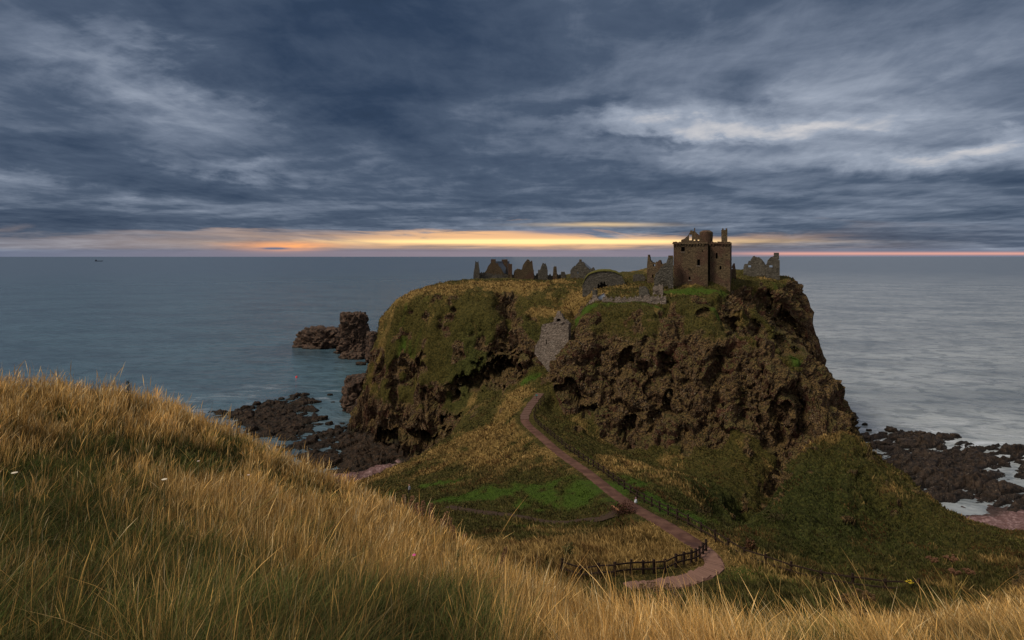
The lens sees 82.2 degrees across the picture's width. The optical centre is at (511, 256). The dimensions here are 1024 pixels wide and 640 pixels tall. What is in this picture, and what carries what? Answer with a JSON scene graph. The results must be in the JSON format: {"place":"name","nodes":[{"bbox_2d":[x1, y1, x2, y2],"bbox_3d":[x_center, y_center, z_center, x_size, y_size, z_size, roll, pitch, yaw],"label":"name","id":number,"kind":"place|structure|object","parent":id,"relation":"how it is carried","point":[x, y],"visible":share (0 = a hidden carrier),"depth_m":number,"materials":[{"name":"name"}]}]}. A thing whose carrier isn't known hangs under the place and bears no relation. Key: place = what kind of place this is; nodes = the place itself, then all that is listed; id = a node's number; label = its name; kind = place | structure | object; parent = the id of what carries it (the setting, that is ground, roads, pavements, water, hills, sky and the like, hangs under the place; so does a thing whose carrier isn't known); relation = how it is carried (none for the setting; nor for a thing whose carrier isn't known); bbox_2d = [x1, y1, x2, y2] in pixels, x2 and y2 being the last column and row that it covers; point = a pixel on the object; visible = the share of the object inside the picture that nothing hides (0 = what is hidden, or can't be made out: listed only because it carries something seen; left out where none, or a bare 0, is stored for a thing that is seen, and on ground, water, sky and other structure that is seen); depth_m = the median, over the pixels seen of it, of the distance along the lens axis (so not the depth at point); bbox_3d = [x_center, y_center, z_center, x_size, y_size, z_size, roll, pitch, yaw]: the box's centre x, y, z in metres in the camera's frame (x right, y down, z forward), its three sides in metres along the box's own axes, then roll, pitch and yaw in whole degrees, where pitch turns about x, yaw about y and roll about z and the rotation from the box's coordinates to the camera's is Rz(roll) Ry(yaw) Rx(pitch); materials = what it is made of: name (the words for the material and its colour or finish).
{"place":"outdoors","nodes":[
{"label":"outdoors","id":0,"kind":"place"},
{"bbox_2d":[0,266,1023,630],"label":"ground","id":1,"kind":"structure","parent":0,"point":[696,352],"depth_m":131.30,"materials":[{"name":"green plant"}]},
{"bbox_2d":[11,472,16,520],"bbox_3d":[-6.445,3.208,7.600,0.071,0.833,0.070,0,0,0],"label":"yarrow flower","id":2,"kind":"object","parent":1,"relation":"on","point":[14,490],"visible":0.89,"depth_m":7.60,"materials":[{"name":"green plant"}]},
{"bbox_2d":[126,381,130,407],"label":"dock plant","id":3,"kind":"object","parent":1,"relation":"on","point":[128,391],"visible":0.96,"depth_m":17.50,"materials":[{"name":"brown plant"}]},
{"bbox_2d":[161,478,166,518],"bbox_3d":[-4.682,3.438,7.900,0.068,0.893,0.070,0,0,0],"label":"yarrow flower","id":4,"kind":"object","parent":1,"relation":"on","point":[164,479],"visible":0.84,"depth_m":7.90,"materials":[{"name":"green plant"}]},
{"bbox_2d":[401,494,407,506],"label":"dock plant","id":5,"kind":"object","parent":1,"relation":"on","point":[405,499],"visible":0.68,"depth_m":19.57,"materials":[{"name":"brown plant"}]},
{"bbox_2d":[408,496,414,512],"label":"dock plant","id":6,"kind":"object","parent":1,"relation":"on","point":[411,502],"visible":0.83,"depth_m":19.39,"materials":[{"name":"brown plant"}]},
{"bbox_2d":[413,503,419,516],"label":"dock plant","id":7,"kind":"object","parent":1,"relation":"on","point":[416,505],"visible":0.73,"depth_m":18.79,"materials":[{"name":"brown plant"}]},
{"bbox_2d":[418,507,424,526],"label":"dock plant","id":8,"kind":"object","parent":1,"relation":"on","point":[419,509],"visible":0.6,"depth_m":18.57,"materials":[{"name":"brown plant"}]},
{"bbox_2d":[421,500,425,522],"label":"dock plant","id":9,"kind":"object","parent":1,"relation":"on","point":[423,502],"visible":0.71,"depth_m":19.21,"materials":[{"name":"brown plant"}]},
{"bbox_2d":[441,511,447,525],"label":"dock plant","id":10,"kind":"object","parent":1,"relation":"on","point":[444,518],"visible":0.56,"depth_m":19.06,"materials":[{"name":"brown plant"}]},
{"bbox_2d":[444,518,451,530],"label":"dock plant","id":11,"kind":"object","parent":1,"relation":"on","point":[450,521],"visible":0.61,"depth_m":18.79,"materials":[{"name":"brown plant"}]},
{"bbox_2d":[473,261,479,278],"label":"chimney turret","id":12,"kind":"object","parent":1,"relation":"on","point":[476,274],"visible":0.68,"depth_m":212.50,"materials":[{"name":"grey stone"}]},
{"bbox_2d":[484,259,508,274],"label":"ruined wall","id":13,"kind":"structure","parent":1,"relation":"on","point":[497,267],"depth_m":216.02,"materials":[{"name":"stone"}]},
{"bbox_2d":[499,546,507,569],"bbox_3d":[-0.211,7.236,13.597,0.183,1.043,0.174,0,0,-42],"label":"dock plant","id":14,"kind":"object","parent":1,"relation":"on","point":[503,556],"visible":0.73,"depth_m":13.59,"materials":[{"name":"brown plant"}]},
{"bbox_2d":[508,264,511,277],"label":"chimney stack","id":15,"kind":"object","parent":1,"relation":"on","point":[509,270],"visible":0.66,"depth_m":212.60,"materials":[{"name":"stone"}]},
{"bbox_2d":[0,363,1023,639],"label":"foreground grass","id":16,"kind":"structure","parent":1,"relation":"on","point":[100,551],"depth_m":5.81,"materials":[{"name":"yellow plant"}]},
{"bbox_2d":[480,272,560,279],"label":"palace wall","id":17,"kind":"structure","parent":1,"relation":"on","point":[489,275],"depth_m":214.00,"materials":[{"name":"stone"}]},
{"bbox_2d":[514,259,533,278],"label":"tall fragment","id":18,"kind":"object","parent":1,"relation":"on","point":[526,271],"visible":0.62,"depth_m":213.00,"materials":[{"name":"brown stone"}]},
{"bbox_2d":[520,393,543,418],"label":"steps","id":19,"kind":"structure","parent":1,"relation":"on","point":[528,408],"depth_m":133.12,"materials":[{"name":"stone"}]},
{"bbox_2d":[538,263,547,279],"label":"leaning fragment","id":20,"kind":"object","parent":1,"relation":"on","point":[543,273],"visible":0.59,"depth_m":212.70,"materials":[{"name":"grey stone"}]},
{"bbox_2d":[535,311,570,371],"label":"gatehouse","id":21,"kind":"object","parent":1,"relation":"on","point":[555,337],"visible":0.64,"depth_m":147.92,"materials":[{"name":"grey stone"}]},
{"bbox_2d":[553,266,556,278],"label":"slim fragment","id":22,"kind":"object","parent":1,"relation":"on","point":[554,272],"visible":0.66,"depth_m":212.60,"materials":[{"name":"stone"}]},
{"bbox_2d":[562,542,574,556],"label":"shrub","id":23,"kind":"object","parent":1,"relation":"on","point":[570,550],"visible":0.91,"depth_m":50.49,"materials":[{"name":"green plant"}]},
{"bbox_2d":[570,259,590,278],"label":"gabled house","id":24,"kind":"structure","parent":1,"relation":"on","point":[581,269],"depth_m":207.33,"materials":[{"name":"stone"}]},
{"bbox_2d":[586,290,605,305],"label":"cottage","id":25,"kind":"structure","parent":1,"relation":"on","point":[595,297],"depth_m":155.27,"materials":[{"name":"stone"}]},
{"bbox_2d":[582,269,625,296],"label":"stone vault","id":26,"kind":"object","parent":1,"relation":"on","point":[599,278],"visible":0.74,"depth_m":175.29,"materials":[{"name":"grey stone"}]},
{"bbox_2d":[598,282,607,288],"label":"doorway","id":27,"kind":"structure","parent":26,"relation":"in","point":[601,285],"depth_m":175.81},
{"bbox_2d":[605,500,636,516],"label":"dark shrub","id":28,"kind":"object","parent":1,"relation":"on","point":[623,505],"visible":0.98,"depth_m":65.88,"materials":[{"name":"brown plant"}]},
{"bbox_2d":[560,539,707,578],"bbox_3d":[11.243,25.416,48.462,14.754,2.963,3.077,0,0,-23],"label":"fence","id":29,"kind":"object","parent":1,"relation":"on","point":[643,562],"visible":0.88,"depth_m":46.96,"materials":[{"name":"brown wood"}]},
{"bbox_2d":[602,294,665,303],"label":"courtyard wall","id":30,"kind":"structure","parent":1,"relation":"on","point":[648,298],"depth_m":149.61,"materials":[{"name":"grey stone"}]},
{"bbox_2d":[629,484,644,491],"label":"bramble","id":31,"kind":"object","parent":1,"relation":"on","point":[638,488],"visible":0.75,"depth_m":74.91,"materials":[{"name":"brown plant"}]},
{"bbox_2d":[633,274,644,281],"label":"ruined wall","id":32,"kind":"structure","parent":1,"relation":"on","point":[637,277],"depth_m":182.54,"materials":[{"name":"grey stone"}]},
{"bbox_2d":[639,286,649,296],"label":"wall stump","id":33,"kind":"object","parent":1,"relation":"on","point":[643,290],"visible":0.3,"depth_m":155.54,"materials":[{"name":"grey stone"}]},
{"bbox_2d":[639,581,665,607],"bbox_3d":[2.776,6.989,11.480,0.521,1.154,0.480,0,0,0],"label":"hogweed","id":34,"kind":"object","parent":1,"relation":"on","point":[642,586],"visible":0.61,"depth_m":11.55,"materials":[{"name":"brown plant"}]},
{"bbox_2d":[647,255,663,282],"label":"ruined gable","id":35,"kind":"structure","parent":1,"relation":"on","point":[652,269],"depth_m":177.30,"materials":[{"name":"brown stone"}]},
{"bbox_2d":[653,283,662,294],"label":"rubble wall","id":36,"kind":"structure","parent":1,"relation":"on","point":[658,289],"depth_m":158.95,"materials":[{"name":"grey stone"}]},
{"bbox_2d":[654,255,672,288],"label":"ruined range","id":37,"kind":"structure","parent":1,"relation":"on","point":[664,275],"depth_m":167.19,"materials":[{"name":"grey stone"}]},
{"bbox_2d":[653,583,682,609],"bbox_3d":[2.943,6.841,11.261,0.523,1.120,0.441,0,0,-31],"label":"hogweed","id":38,"kind":"object","parent":1,"relation":"on","point":[668,589],"visible":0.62,"depth_m":11.22,"materials":[{"name":"brown plant"}]},
{"bbox_2d":[348,271,1023,612],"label":"slope grass","id":39,"kind":"structure","parent":1,"relation":"on","point":[554,538],"depth_m":72.08,"materials":[{"name":"green plant"}]},
{"bbox_2d":[672,228,731,291],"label":"tower house","id":40,"kind":"structure","parent":1,"relation":"on","point":[704,259],"depth_m":168.00,"materials":[{"name":"brown stone"}]},
{"bbox_2d":[534,396,920,588],"bbox_3d":[14.758,30.106,89.581,9.987,10.270,94.124,0,0,-15],"label":"path fence","id":41,"kind":"object","parent":1,"relation":"on","point":[852,577],"visible":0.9,"depth_m":55.55,"materials":[{"name":"brown wood"}]},
{"bbox_2d":[732,263,735,277],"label":"ruined turret","id":42,"kind":"object","parent":1,"relation":"on","point":[733,271],"visible":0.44,"depth_m":177.64,"materials":[{"name":"stone"}]},
{"bbox_2d":[742,538,757,550],"bbox_3d":[23.543,28.666,57.955,2.202,1.543,1.509,0,0,-40],"label":"bramble","id":43,"kind":"object","parent":1,"relation":"on","point":[747,544],"visible":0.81,"depth_m":57.90,"materials":[{"name":"brown plant"}]},
{"bbox_2d":[743,256,765,276],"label":"roofless chapel","id":44,"kind":"structure","parent":1,"relation":"on","point":[757,267],"depth_m":186.31,"materials":[{"name":"grey stone"}]},
{"bbox_2d":[766,253,779,279],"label":"chimney ruin","id":45,"kind":"object","parent":1,"relation":"on","point":[773,272],"visible":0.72,"depth_m":183.77,"materials":[{"name":"grey stone"}]},
{"bbox_2d":[837,586,875,621],"bbox_3d":[3.685,3.934,6.179,0.367,0.808,0.322,0,0,0],"label":"hogweed","id":46,"kind":"object","parent":1,"relation":"on","point":[864,593],"visible":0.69,"depth_m":6.22,"materials":[{"name":"brown plant"}]},
{"bbox_2d":[925,554,975,613],"bbox_3d":[6.949,5.440,9.180,0.630,1.468,0.542,0,0,0],"label":"hogweed","id":47,"kind":"object","parent":1,"relation":"on","point":[951,570],"visible":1,"depth_m":9.21,"materials":[{"name":"brown plant"}]},
{"bbox_2d":[0,257,1023,515],"bbox_3d":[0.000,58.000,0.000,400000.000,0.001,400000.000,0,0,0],"label":"sea","id":48,"kind":"structure","parent":0,"point":[934,345],"depth_m":500.64,"materials":[{"name":"liquid"}]},
{"bbox_2d":[252,401,260,405],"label":"boulder","id":49,"kind":"object","parent":48,"relation":"in","point":[255,403],"visible":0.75,"depth_m":228.64,"materials":[{"name":"brown stone"}]},
{"bbox_2d":[208,393,355,468],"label":"rock shelf","id":50,"kind":"object","parent":48,"relation":"in","point":[282,420],"visible":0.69,"depth_m":196.70,"materials":[{"name":"stone"}]},
{"bbox_2d":[292,325,338,349],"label":"rock skerry","id":51,"kind":"structure","parent":48,"relation":"in","point":[318,337],"depth_m":371.07,"materials":[{"name":"brown stone"}]},
{"bbox_2d":[317,415,327,420],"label":"boulder","id":52,"kind":"object","parent":48,"relation":"in","point":[321,418],"visible":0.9,"depth_m":207.65,"materials":[{"name":"brown stone"}]},
{"bbox_2d":[325,421,332,425],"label":"boulder","id":53,"kind":"object","parent":48,"relation":"in","point":[329,423],"visible":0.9,"depth_m":201.81,"materials":[{"name":"brown stone"}]},
{"bbox_2d":[333,311,369,353],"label":"sea stack","id":54,"kind":"object","parent":48,"relation":"in","point":[353,330],"visible":0.84,"depth_m":351.44,"materials":[{"name":"brown stone"}]},
{"bbox_2d":[338,352,364,359],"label":"rock skerry","id":55,"kind":"structure","parent":48,"relation":"in","point":[354,356],"depth_m":331.42,"materials":[{"name":"brown stone"}]},
{"bbox_2d":[339,373,364,412],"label":"rock buttress","id":56,"kind":"object","parent":48,"relation":"in","point":[352,388],"visible":0.45,"depth_m":218.82,"materials":[{"name":"brown stone"}]},
{"bbox_2d":[355,361,365,365],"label":"boulder","id":57,"kind":"object","parent":48,"relation":"in","point":[361,363],"visible":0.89,"depth_m":312.98,"materials":[{"name":"brown stone"}]},
{"bbox_2d":[365,331,377,362],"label":"rock pinnacle","id":58,"kind":"object","parent":48,"relation":"in","point":[371,336],"visible":0.62,"depth_m":318.73,"materials":[{"name":"brown stone"}]},
{"bbox_2d":[325,431,424,473],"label":"rock shelf cove","id":59,"kind":"object","parent":48,"relation":"in","point":[362,452],"visible":0.38,"depth_m":165.77,"materials":[{"name":"stone"}]},
{"bbox_2d":[862,434,873,441],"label":"boulder","id":60,"kind":"object","parent":48,"relation":"in","point":[867,438],"visible":0.45,"depth_m":183.94,"materials":[{"name":"brown stone"}]},
{"bbox_2d":[875,440,889,445],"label":"boulder","id":61,"kind":"object","parent":48,"relation":"in","point":[879,442],"visible":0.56,"depth_m":178.84,"materials":[{"name":"stone"}]},
{"bbox_2d":[884,426,898,432],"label":"boulder","id":62,"kind":"object","parent":48,"relation":"in","point":[889,429],"visible":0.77,"depth_m":193.66,"materials":[{"name":"brown stone"}]},
{"bbox_2d":[895,437,912,444],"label":"boulder","id":63,"kind":"object","parent":48,"relation":"in","point":[898,440],"visible":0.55,"depth_m":181.34,"materials":[{"name":"stone"}]},
{"bbox_2d":[914,430,925,434],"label":"boulder","id":64,"kind":"object","parent":48,"relation":"in","point":[920,432],"visible":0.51,"depth_m":189.32,"materials":[{"name":"brown stone"}]},
{"bbox_2d":[861,429,1023,511],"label":"rock shelf","id":65,"kind":"object","parent":48,"relation":"in","point":[945,474],"visible":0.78,"depth_m":157.37,"materials":[{"name":"stone"}]},
{"bbox_2d":[950,433,961,438],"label":"boulder","id":66,"kind":"object","parent":48,"relation":"in","point":[956,435],"visible":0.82,"depth_m":187.40,"materials":[{"name":"stone"}]},
{"bbox_2d":[987,443,1023,487],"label":"rock shelf edge","id":67,"kind":"object","parent":48,"relation":"in","point":[1015,452],"visible":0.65,"depth_m":171.81,"materials":[{"name":"stone"}]},
{"bbox_2d":[0,0,1023,256],"label":"sky","id":68,"kind":"structure","parent":0,"point":[129,128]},
{"bbox_2d":[445,505,624,523],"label":"track","id":69,"kind":"structure","parent":0,"point":[607,516],"depth_m":73.35,"materials":[{"name":"brown soil"}]},
{"bbox_2d":[520,403,724,588],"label":"path","id":70,"kind":"structure","parent":0,"point":[685,537],"depth_m":72.74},
{"bbox_2d":[623,548,723,589],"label":"steps","id":71,"kind":"structure","parent":70,"relation":"on","point":[712,565],"depth_m":47.14,"materials":[{"name":"red stone"}]}
]}

